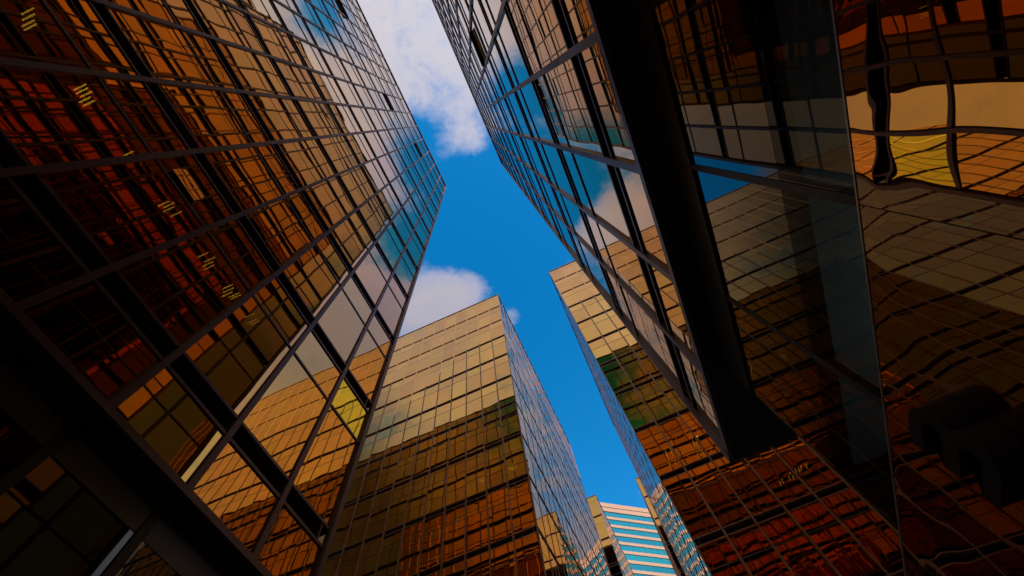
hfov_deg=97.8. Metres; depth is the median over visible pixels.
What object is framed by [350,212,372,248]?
window pane
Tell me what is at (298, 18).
window pane
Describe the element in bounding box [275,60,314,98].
window pane
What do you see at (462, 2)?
window pane
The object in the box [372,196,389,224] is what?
window pane
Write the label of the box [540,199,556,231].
window pane
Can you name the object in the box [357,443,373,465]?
window pane
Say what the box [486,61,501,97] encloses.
window pane
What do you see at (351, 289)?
window pane
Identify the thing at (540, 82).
window pane
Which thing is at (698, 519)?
window pane
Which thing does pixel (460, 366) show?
window pane
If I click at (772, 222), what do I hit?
gold tower
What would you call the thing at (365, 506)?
window pane
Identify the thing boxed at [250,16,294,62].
window pane
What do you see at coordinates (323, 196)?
window pane
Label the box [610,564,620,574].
window pane
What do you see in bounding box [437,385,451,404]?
window pane
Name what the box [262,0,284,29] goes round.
window pane
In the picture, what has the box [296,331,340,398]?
window pane
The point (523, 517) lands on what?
window pane
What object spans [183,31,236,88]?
window pane
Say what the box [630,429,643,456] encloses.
window pane
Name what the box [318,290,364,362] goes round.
window pane
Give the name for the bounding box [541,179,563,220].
window pane
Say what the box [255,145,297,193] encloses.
window pane
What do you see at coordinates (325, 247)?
window pane
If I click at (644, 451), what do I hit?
window pane
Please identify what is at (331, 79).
window pane
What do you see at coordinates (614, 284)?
window pane
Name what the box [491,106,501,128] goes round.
window pane
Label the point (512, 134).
window pane
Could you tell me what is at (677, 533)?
window pane
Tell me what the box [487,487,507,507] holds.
window pane
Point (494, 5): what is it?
window pane
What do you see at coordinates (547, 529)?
window pane
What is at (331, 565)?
window pane
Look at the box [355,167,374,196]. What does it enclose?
window pane
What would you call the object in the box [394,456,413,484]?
window pane
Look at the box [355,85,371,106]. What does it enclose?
window pane
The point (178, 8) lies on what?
window pane
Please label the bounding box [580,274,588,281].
window pane
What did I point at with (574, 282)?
window pane
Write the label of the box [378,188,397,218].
window pane
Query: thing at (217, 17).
window pane
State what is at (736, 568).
window pane
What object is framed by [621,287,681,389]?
window pane
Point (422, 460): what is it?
window pane
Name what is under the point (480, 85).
window pane
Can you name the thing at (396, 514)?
window pane
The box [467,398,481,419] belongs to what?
window pane
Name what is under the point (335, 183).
window pane
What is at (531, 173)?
window pane
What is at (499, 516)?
window pane
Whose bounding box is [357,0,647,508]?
sky
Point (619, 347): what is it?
window pane
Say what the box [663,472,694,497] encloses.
window pane
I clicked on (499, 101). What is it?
window pane
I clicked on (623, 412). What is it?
window pane
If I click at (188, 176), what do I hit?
window pane
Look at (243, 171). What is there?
window pane
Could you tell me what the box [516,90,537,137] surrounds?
window pane
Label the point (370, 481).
window pane
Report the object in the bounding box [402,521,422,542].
window pane
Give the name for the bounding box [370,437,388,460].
window pane
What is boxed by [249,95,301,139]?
window pane
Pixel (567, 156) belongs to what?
window pane
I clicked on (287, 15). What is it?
window pane
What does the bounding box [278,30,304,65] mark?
window pane
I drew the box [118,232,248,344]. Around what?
window pane
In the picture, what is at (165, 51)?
window pane
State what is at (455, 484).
window pane
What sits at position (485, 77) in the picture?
window pane
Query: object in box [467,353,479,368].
window pane
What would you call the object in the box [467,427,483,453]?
window pane
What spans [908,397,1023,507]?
sign letter
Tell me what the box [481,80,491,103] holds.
window pane
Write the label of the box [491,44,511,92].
window pane
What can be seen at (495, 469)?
window pane
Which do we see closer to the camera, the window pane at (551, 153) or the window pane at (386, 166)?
the window pane at (551, 153)
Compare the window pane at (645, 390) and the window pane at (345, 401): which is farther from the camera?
the window pane at (645, 390)
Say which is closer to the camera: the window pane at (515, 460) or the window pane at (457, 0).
the window pane at (457, 0)
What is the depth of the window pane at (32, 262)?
5.28 m
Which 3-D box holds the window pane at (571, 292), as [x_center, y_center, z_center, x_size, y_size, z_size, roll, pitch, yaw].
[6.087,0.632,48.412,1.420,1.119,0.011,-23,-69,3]
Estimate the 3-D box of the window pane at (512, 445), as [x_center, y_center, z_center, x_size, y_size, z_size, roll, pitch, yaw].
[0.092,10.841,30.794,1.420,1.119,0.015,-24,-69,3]
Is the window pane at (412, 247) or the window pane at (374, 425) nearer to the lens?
the window pane at (412, 247)
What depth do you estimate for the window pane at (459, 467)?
31.04 m
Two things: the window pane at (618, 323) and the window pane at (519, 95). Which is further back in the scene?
the window pane at (618, 323)
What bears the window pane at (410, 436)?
in the gold tower at (466, 465)
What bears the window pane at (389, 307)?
in the gold tower at (216, 222)
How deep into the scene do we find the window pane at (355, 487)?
33.50 m
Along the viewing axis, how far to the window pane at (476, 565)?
23.72 m
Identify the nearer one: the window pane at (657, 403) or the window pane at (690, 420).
the window pane at (690, 420)
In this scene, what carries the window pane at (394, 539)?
in the gold tower at (466, 465)
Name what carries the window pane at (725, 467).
in the gold tower at (798, 506)
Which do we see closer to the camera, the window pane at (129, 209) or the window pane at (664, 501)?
the window pane at (129, 209)
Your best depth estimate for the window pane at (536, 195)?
21.43 m
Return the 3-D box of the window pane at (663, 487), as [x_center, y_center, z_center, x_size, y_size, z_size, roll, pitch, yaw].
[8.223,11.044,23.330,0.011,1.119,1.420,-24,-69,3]
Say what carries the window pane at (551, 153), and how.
in the gold tower at (772, 222)
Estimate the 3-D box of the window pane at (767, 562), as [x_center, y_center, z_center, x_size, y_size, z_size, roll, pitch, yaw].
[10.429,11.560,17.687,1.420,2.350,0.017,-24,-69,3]
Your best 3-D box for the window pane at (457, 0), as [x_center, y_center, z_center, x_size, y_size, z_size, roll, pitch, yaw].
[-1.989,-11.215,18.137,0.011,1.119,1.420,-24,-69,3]
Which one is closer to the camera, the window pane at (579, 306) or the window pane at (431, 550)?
the window pane at (431, 550)
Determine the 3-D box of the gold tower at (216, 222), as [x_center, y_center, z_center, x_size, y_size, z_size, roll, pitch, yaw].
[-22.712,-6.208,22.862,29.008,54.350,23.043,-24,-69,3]
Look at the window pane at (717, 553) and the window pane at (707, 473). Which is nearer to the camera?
the window pane at (717, 553)
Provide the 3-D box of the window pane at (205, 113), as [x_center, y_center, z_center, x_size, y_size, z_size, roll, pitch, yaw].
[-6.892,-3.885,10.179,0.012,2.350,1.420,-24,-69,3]
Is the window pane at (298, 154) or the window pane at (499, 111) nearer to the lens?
the window pane at (298, 154)
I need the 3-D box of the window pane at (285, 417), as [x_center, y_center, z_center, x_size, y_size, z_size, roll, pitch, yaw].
[-4.266,2.356,8.609,0.012,2.350,1.420,-24,-69,3]
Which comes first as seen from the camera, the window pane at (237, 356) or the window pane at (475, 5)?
the window pane at (237, 356)
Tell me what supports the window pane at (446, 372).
in the gold tower at (466, 465)
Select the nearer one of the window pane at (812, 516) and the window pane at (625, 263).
the window pane at (625, 263)
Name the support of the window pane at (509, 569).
in the gold tower at (466, 465)
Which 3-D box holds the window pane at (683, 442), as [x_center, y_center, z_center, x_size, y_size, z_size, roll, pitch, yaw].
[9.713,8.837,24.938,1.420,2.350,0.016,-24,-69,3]
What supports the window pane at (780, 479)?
in the gold tower at (798, 506)
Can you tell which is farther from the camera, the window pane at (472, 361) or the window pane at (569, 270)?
the window pane at (569, 270)
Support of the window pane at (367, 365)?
in the gold tower at (216, 222)
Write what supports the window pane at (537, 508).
in the gold tower at (466, 465)
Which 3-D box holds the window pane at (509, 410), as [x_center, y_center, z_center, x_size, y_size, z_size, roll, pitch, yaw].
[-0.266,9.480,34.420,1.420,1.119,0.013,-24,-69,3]
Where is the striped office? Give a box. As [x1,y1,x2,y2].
[600,502,675,575]
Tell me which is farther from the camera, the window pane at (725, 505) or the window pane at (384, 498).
the window pane at (384, 498)
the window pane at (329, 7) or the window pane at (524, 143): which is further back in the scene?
the window pane at (329, 7)
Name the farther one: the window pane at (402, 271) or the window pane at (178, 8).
the window pane at (402, 271)
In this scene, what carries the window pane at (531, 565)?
in the gold tower at (466, 465)
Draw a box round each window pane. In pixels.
[0,0,88,68]
[0,66,149,164]
[0,178,85,301]
[23,281,159,400]
[40,159,202,262]
[45,0,136,74]
[100,77,186,152]
[107,0,174,22]
[108,7,214,85]
[116,368,223,483]
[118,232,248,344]
[158,155,231,225]
[159,84,249,147]
[163,0,201,31]
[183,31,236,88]
[185,297,289,415]
[192,0,249,47]
[193,442,277,551]
[205,147,282,210]
[209,219,271,289]
[216,41,276,93]
[220,91,267,142]
[227,5,265,52]
[241,0,273,23]
[244,355,326,476]
[247,199,311,266]
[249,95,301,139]
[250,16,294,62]
[255,53,289,95]
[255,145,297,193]
[255,278,307,346]
[257,505,320,575]
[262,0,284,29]
[273,0,306,39]
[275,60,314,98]
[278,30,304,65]
[279,141,325,185]
[282,99,312,136]
[284,246,339,316]
[287,192,323,240]
[292,36,323,71]
[294,13,314,43]
[294,406,357,526]
[295,0,316,24]
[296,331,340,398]
[298,101,333,135]
[299,67,323,100]
[305,20,330,51]
[306,139,334,176]
[306,180,346,228]
[311,45,330,74]
[311,71,339,102]
[314,7,335,36]
[316,236,348,283]
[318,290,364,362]
[318,535,324,542]
[319,103,340,133]
[320,137,351,171]
[321,50,344,78]
[322,554,340,575]
[323,0,340,24]
[327,76,345,103]
[328,34,348,60]
[329,104,355,132]
[329,177,353,213]
[329,518,351,552]
[332,218,367,267]
[332,379,367,440]
[336,79,357,104]
[337,136,357,165]
[337,563,356,575]
[339,505,355,522]
[339,546,360,568]
[340,169,369,205]
[342,60,360,84]
[343,106,360,131]
[343,277,371,323]
[345,477,363,504]
[345,511,369,546]
[347,134,370,162]
[349,330,385,401]
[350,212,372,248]
[351,107,370,130]
[354,498,372,515]
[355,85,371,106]
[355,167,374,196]
[355,253,386,304]
[356,554,378,575]
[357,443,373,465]
[358,134,374,158]
[359,470,379,498]
[359,538,381,560]
[360,200,385,237]
[362,161,384,190]
[365,132,383,156]
[365,503,388,538]
[366,108,382,129]
[367,415,381,434]
[368,315,391,357]
[370,246,390,280]
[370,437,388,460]
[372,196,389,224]
[372,490,391,508]
[376,391,388,407]
[376,463,396,491]
[376,545,399,575]
[378,156,395,180]
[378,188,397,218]
[378,230,400,268]
[378,286,402,335]
[379,131,393,151]
[379,409,395,429]
[381,530,401,551]
[385,495,407,529]
[386,386,400,403]
[386,430,403,453]
[387,224,403,252]
[389,277,406,308]
[390,152,403,172]
[391,179,406,204]
[391,483,409,500]
[393,213,410,244]
[393,403,409,423]
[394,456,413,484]
[395,257,413,294]
[397,537,420,575]
[400,381,413,397]
[402,424,418,446]
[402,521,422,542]
[403,250,415,276]
[404,201,417,226]
[405,487,426,522]
[407,238,421,266]
[408,397,423,416]
[410,475,427,492]
[412,449,430,476]
[413,375,426,391]
[415,222,427,246]
[418,417,434,440]
[419,528,442,571]
[422,391,437,411]
[423,512,443,534]
[425,479,445,513]
[426,370,439,386]
[428,467,446,485]
[430,441,447,469]
[433,432,448,446]
[434,411,449,433]
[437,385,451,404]
[440,364,452,380]
[442,561,463,575]
[443,519,464,561]
[445,504,464,525]
[446,472,464,505]
[447,460,464,477]
[448,434,464,461]
[449,11,457,33]
[450,404,465,426]
[450,425,464,439]
[452,379,465,398]
[453,358,465,374]
[457,0,468,27]
[457,5,468,39]
[458,22,468,51]
[460,0,468,21]
[460,37,468,59]
[466,452,483,469]
[466,464,485,496]
[466,495,485,516]
[466,510,487,552]
[466,551,488,575]
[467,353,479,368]
[467,373,480,391]
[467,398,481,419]
[467,418,482,432]
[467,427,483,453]
[470,51,480,77]
[470,61,478,82]
[471,19,485,61]
[471,41,482,70]
[472,0,491,47]
[472,10,487,51]
[479,85,488,105]
[480,0,494,30]
[480,347,492,362]
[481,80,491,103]
[481,367,495,385]
[482,391,497,412]
[483,71,495,101]
[483,411,499,425]
[484,420,501,446]
[485,68,497,99]
[485,444,503,461]
[486,0,500,23]
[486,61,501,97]
[486,455,505,488]
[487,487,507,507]
[488,501,511,542]
[489,55,505,94]
[489,107,497,127]
[490,542,514,568]
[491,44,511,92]
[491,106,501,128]
[491,561,515,575]
[493,342,506,357]
[495,33,516,87]
[495,103,508,130]
[495,361,510,379]
[498,11,528,83]
[498,384,514,405]
[499,101,510,130]
[500,99,516,132]
[500,404,516,417]
[501,413,519,438]
[502,131,512,153]
[504,437,522,453]
[505,97,521,133]
[505,447,526,479]
[507,0,539,73]
[507,133,519,158]
[508,93,529,135]
[509,478,529,498]
[510,492,535,532]
[511,155,521,175]
[512,134,523,161]
[514,135,530,166]
[515,532,539,558]
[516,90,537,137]
[517,0,566,67]
[517,551,544,575]
[518,160,530,185]
[520,83,552,141]
[521,137,536,171]
[521,178,531,200]
[524,138,546,178]
[524,165,535,190]
[528,168,543,198]
[529,187,541,212]
[532,494,545,538]
[535,76,567,145]
[536,142,555,185]
[536,175,550,206]
[536,195,547,220]
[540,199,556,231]
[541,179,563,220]
[541,510,554,554]
[542,144,574,199]
[544,59,601,153]
[550,210,564,241]
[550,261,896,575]
[550,526,563,570]
[551,270,564,280]
[554,189,573,230]
[555,215,578,259]
[555,278,566,284]
[557,281,570,292]
[558,541,569,575]
[561,150,591,212]
[561,195,594,252]
[562,0,593,42]
[562,266,575,275]
[562,290,574,297]
[564,294,579,305]
[566,273,578,279]
[569,276,583,286]
[569,303,582,311]
[571,233,590,274]
[572,153,631,241]
[572,263,580,270]
[572,308,588,321]
[574,284,586,291]
[576,288,592,300]
[578,319,593,329]
[579,241,613,303]
[580,42,634,162]
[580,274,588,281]
[581,324,600,340]
[583,298,596,306]
[585,214,613,272]
[585,302,603,315]
[588,338,605,349]
[588,496,596,502]
[589,285,598,294]
[589,500,600,515]
[592,313,608,322]
[592,344,614,364]
[594,516,603,524]
[596,318,615,334]
[596,522,608,538]
[597,223,656,316]
[598,299,610,309]
[601,361,620,374]
[601,539,611,548]
[604,331,621,342]
[604,546,616,564]
[605,269,634,329]
[605,369,631,392]
[606,310,615,316]
[608,338,631,356]
[610,315,624,327]
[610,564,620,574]
[617,389,639,405]
[618,168,668,269]
[618,354,638,366]
[620,328,630,335]
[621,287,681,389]
[622,399,653,428]
[623,361,650,384]
[623,412,637,440]
[624,334,640,349]
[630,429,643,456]
[636,350,647,359]
[636,381,659,397]
[636,444,649,470]
[636,478,685,575]
[637,425,663,444]
[641,357,660,376]
[642,391,675,419]
[643,438,681,474]
[644,451,663,490]
[649,264,696,359]
[652,471,669,505]
[656,377,669,388]
[658,486,677,525]
[659,416,686,435]
[663,387,685,410]
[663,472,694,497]
[663,487,675,512]
[664,501,683,540]
[666,428,706,464]
[670,516,689,555]
[672,489,719,537]
[673,506,697,554]
[676,346,721,440]
[677,533,695,570]
[680,524,704,572]
[681,412,698,426]
[688,462,721,486]
[690,424,719,454]
[698,479,749,526]
[698,537,738,569]
[711,560,749,575]
[714,457,749,475]
[725,467,780,514]
[728,525,770,557]
[743,548,792,575]
[745,448,776,464]
[753,457,810,502]
[759,513,803,544]
[772,437,804,454]
[775,535,837,575]
[780,445,841,491]
[790,500,836,532]
[808,522,886,575]
[821,488,869,519]
[841,509,903,573]
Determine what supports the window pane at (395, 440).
in the gold tower at (466, 465)
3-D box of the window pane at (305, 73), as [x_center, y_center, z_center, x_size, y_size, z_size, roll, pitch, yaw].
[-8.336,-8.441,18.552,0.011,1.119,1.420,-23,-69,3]
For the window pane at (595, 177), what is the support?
in the gold tower at (772, 222)
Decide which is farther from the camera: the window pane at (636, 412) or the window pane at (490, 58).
the window pane at (636, 412)
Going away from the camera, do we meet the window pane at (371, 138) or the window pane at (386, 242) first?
the window pane at (386, 242)
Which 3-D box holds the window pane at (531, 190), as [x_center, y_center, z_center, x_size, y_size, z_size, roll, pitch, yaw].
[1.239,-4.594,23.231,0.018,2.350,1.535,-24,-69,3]
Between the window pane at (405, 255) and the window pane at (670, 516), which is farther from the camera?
the window pane at (670, 516)
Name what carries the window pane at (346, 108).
in the gold tower at (216, 222)
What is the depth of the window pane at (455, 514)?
27.42 m
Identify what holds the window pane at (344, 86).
in the gold tower at (216, 222)
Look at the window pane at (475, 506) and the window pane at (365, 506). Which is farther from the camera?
the window pane at (365, 506)
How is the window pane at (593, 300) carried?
in the gold tower at (798, 506)
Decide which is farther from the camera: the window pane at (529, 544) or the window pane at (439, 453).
the window pane at (439, 453)
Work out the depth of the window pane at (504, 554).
23.61 m
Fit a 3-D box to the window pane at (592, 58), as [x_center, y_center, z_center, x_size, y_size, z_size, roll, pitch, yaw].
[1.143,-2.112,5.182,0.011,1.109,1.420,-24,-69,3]
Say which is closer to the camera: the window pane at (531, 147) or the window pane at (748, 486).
the window pane at (531, 147)
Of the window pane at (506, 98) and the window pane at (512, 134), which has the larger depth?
the window pane at (512, 134)
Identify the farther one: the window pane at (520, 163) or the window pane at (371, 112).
the window pane at (371, 112)
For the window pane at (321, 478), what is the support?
in the gold tower at (216, 222)
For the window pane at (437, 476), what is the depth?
31.13 m
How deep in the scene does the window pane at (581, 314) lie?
43.11 m
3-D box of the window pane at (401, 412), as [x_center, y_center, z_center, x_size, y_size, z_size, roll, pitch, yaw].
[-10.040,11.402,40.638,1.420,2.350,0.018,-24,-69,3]
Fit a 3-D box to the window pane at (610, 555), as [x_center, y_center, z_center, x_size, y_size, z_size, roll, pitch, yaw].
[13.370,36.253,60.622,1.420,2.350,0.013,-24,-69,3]
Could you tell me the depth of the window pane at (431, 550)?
25.81 m
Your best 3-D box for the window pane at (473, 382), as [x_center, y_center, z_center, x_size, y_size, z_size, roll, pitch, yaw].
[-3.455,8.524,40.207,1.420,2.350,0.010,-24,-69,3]
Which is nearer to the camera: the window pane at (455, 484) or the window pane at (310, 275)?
the window pane at (310, 275)
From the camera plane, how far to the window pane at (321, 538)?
30.41 m
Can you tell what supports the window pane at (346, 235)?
in the gold tower at (216, 222)
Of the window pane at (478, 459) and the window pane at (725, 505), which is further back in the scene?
the window pane at (478, 459)
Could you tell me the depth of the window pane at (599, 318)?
41.06 m
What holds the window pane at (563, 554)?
in the gold tower at (466, 465)
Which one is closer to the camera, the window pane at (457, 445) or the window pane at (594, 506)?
the window pane at (457, 445)
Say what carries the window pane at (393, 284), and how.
in the gold tower at (216, 222)
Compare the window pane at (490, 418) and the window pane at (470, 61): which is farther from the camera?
the window pane at (490, 418)
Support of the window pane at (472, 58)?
in the gold tower at (772, 222)
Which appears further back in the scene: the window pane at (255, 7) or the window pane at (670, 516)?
the window pane at (670, 516)
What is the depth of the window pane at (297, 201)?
12.84 m
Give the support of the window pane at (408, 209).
in the gold tower at (216, 222)
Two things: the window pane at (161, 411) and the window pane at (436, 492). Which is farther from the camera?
the window pane at (436, 492)
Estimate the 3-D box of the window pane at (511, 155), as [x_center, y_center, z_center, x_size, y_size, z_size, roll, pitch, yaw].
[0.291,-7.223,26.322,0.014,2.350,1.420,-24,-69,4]
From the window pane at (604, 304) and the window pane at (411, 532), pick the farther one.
the window pane at (604, 304)
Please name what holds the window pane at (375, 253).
in the gold tower at (216, 222)
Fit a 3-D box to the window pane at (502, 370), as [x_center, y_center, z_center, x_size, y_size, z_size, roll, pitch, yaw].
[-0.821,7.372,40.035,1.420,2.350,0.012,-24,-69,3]
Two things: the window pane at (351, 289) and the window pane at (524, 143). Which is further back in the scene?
the window pane at (524, 143)
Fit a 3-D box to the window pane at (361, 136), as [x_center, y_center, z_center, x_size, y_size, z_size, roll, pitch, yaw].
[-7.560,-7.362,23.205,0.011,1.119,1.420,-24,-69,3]
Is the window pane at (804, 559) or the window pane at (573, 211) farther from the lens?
the window pane at (804, 559)
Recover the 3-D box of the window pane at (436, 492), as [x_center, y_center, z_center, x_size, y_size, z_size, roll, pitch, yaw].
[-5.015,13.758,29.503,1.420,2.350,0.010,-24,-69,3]
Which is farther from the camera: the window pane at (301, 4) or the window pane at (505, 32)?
the window pane at (301, 4)
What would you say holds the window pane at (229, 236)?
in the gold tower at (216, 222)
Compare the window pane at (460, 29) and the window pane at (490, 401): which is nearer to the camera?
the window pane at (460, 29)
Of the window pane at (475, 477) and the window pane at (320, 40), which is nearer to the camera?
the window pane at (320, 40)
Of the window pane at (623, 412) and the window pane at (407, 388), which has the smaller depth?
the window pane at (623, 412)
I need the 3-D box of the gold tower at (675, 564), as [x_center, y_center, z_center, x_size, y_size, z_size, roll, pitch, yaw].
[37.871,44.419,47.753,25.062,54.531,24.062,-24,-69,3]
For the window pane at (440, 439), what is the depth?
34.76 m
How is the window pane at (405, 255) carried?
in the gold tower at (216, 222)
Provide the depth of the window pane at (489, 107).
29.09 m
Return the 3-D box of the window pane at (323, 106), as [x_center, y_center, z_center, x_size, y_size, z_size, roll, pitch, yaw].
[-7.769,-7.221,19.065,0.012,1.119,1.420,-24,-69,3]
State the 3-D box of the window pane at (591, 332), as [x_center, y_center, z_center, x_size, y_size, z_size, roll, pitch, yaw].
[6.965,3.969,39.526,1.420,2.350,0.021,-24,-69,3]
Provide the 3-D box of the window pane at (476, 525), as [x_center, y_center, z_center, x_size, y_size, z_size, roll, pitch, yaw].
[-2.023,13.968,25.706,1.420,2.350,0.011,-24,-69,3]
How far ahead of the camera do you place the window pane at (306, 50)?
19.99 m
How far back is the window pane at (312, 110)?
17.38 m
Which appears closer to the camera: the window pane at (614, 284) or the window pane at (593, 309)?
the window pane at (614, 284)
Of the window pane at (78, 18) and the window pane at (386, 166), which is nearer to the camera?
the window pane at (78, 18)
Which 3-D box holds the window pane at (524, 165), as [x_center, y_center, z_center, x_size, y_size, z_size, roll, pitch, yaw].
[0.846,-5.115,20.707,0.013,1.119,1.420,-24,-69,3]
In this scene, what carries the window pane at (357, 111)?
in the gold tower at (216, 222)
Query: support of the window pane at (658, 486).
in the gold tower at (798, 506)
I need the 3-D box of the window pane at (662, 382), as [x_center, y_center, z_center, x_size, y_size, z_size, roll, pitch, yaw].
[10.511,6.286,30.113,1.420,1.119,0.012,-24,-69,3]
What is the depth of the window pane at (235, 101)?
11.80 m
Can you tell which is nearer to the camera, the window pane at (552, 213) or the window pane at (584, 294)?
the window pane at (552, 213)
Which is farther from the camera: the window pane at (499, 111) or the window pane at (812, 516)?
the window pane at (499, 111)
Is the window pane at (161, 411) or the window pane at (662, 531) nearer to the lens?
the window pane at (161, 411)
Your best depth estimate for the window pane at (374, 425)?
40.77 m
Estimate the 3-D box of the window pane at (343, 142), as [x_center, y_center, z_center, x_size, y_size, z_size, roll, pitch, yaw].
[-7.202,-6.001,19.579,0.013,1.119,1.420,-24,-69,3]
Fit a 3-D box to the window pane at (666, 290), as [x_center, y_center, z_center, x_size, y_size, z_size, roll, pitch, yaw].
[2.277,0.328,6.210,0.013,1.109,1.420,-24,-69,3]
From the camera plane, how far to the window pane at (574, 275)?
51.94 m
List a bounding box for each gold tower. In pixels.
[0,0,446,575]
[318,294,610,575]
[432,0,1023,575]
[549,260,903,575]
[587,494,634,575]
[635,477,685,575]
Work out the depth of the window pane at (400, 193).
26.21 m
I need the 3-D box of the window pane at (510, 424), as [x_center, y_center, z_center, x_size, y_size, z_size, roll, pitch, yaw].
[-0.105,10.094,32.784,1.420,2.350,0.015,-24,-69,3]
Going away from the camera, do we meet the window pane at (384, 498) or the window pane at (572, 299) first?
the window pane at (384, 498)
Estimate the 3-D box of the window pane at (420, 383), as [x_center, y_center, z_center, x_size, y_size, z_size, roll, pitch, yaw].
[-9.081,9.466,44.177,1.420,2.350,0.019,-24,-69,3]
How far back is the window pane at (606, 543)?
62.26 m
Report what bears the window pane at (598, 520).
in the gold tower at (617, 562)
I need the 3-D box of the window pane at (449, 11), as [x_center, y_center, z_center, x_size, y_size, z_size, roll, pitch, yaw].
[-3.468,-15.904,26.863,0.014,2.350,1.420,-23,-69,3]
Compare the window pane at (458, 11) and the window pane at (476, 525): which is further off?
the window pane at (476, 525)
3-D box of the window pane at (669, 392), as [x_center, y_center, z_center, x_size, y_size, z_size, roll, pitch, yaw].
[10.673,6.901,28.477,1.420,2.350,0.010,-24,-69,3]
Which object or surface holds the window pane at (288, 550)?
in the gold tower at (216, 222)
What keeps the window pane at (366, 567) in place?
in the gold tower at (466, 465)
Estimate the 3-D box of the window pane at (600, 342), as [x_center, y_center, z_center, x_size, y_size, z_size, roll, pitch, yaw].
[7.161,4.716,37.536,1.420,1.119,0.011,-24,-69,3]
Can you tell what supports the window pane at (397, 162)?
in the gold tower at (216, 222)
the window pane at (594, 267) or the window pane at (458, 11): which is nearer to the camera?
the window pane at (594, 267)
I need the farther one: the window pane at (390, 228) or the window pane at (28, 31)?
the window pane at (390, 228)
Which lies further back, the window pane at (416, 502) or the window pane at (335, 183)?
the window pane at (416, 502)
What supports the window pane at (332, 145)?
in the gold tower at (216, 222)
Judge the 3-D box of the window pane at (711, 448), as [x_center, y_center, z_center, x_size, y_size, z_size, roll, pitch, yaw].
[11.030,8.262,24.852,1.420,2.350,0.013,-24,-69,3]
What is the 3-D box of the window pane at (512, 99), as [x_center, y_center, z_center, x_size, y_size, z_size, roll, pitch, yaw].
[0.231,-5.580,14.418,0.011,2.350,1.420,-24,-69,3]
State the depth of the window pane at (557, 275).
54.10 m
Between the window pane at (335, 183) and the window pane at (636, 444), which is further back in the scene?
the window pane at (636, 444)
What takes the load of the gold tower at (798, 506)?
on the ground
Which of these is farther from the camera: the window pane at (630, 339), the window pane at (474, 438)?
the window pane at (630, 339)
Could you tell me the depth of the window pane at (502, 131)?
25.99 m
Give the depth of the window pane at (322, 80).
20.51 m
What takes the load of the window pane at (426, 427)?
in the gold tower at (466, 465)
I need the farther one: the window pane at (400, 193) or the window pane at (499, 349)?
the window pane at (499, 349)
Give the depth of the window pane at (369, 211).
18.93 m
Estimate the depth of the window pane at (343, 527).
29.88 m
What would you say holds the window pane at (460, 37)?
in the gold tower at (772, 222)
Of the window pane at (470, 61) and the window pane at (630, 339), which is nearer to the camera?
the window pane at (470, 61)
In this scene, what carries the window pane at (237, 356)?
in the gold tower at (216, 222)
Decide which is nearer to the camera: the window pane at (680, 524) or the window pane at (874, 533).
the window pane at (874, 533)
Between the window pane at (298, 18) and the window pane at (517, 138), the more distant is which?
the window pane at (298, 18)
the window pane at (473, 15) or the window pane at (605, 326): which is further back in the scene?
the window pane at (605, 326)
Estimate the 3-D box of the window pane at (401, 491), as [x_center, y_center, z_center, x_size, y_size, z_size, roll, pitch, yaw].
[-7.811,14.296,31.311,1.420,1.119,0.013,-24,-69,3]
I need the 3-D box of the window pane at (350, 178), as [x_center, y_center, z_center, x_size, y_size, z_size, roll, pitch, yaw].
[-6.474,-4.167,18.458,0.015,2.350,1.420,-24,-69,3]
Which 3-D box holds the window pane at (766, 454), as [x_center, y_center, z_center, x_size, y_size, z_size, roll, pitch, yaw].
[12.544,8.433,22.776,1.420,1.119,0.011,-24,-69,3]
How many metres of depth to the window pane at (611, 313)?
40.99 m
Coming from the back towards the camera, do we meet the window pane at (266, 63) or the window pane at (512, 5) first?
the window pane at (266, 63)
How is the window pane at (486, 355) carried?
in the gold tower at (466, 465)
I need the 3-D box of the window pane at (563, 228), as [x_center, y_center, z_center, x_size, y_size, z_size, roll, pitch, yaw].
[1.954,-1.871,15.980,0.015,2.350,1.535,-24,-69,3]
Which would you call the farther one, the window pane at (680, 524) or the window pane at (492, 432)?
the window pane at (492, 432)
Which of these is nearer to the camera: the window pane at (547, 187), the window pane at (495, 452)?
the window pane at (547, 187)
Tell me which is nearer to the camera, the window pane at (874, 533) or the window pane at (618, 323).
the window pane at (874, 533)
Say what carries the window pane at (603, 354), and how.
in the gold tower at (798, 506)
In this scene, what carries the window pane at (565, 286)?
in the gold tower at (798, 506)
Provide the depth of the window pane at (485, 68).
19.29 m
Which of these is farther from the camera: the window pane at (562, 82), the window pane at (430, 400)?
the window pane at (430, 400)
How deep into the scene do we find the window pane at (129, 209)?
6.85 m
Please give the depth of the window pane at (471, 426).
34.58 m
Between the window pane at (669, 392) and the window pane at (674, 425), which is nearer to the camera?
the window pane at (674, 425)
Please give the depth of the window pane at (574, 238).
14.07 m
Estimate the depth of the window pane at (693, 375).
6.85 m
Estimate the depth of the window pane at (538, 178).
17.19 m
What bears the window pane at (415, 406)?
in the gold tower at (466, 465)
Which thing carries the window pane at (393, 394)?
in the gold tower at (466, 465)
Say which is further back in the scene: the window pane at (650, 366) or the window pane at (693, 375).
the window pane at (650, 366)
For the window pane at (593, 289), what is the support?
in the gold tower at (798, 506)
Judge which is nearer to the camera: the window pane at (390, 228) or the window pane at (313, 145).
the window pane at (313, 145)
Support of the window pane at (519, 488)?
in the gold tower at (466, 465)
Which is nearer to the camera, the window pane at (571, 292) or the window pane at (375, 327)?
the window pane at (375, 327)
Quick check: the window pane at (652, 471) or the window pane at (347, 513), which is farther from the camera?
the window pane at (347, 513)
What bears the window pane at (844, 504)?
in the gold tower at (798, 506)
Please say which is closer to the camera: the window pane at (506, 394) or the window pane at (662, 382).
the window pane at (662, 382)
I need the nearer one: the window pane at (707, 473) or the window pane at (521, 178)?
the window pane at (707, 473)
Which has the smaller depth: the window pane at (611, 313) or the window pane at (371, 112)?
the window pane at (371, 112)

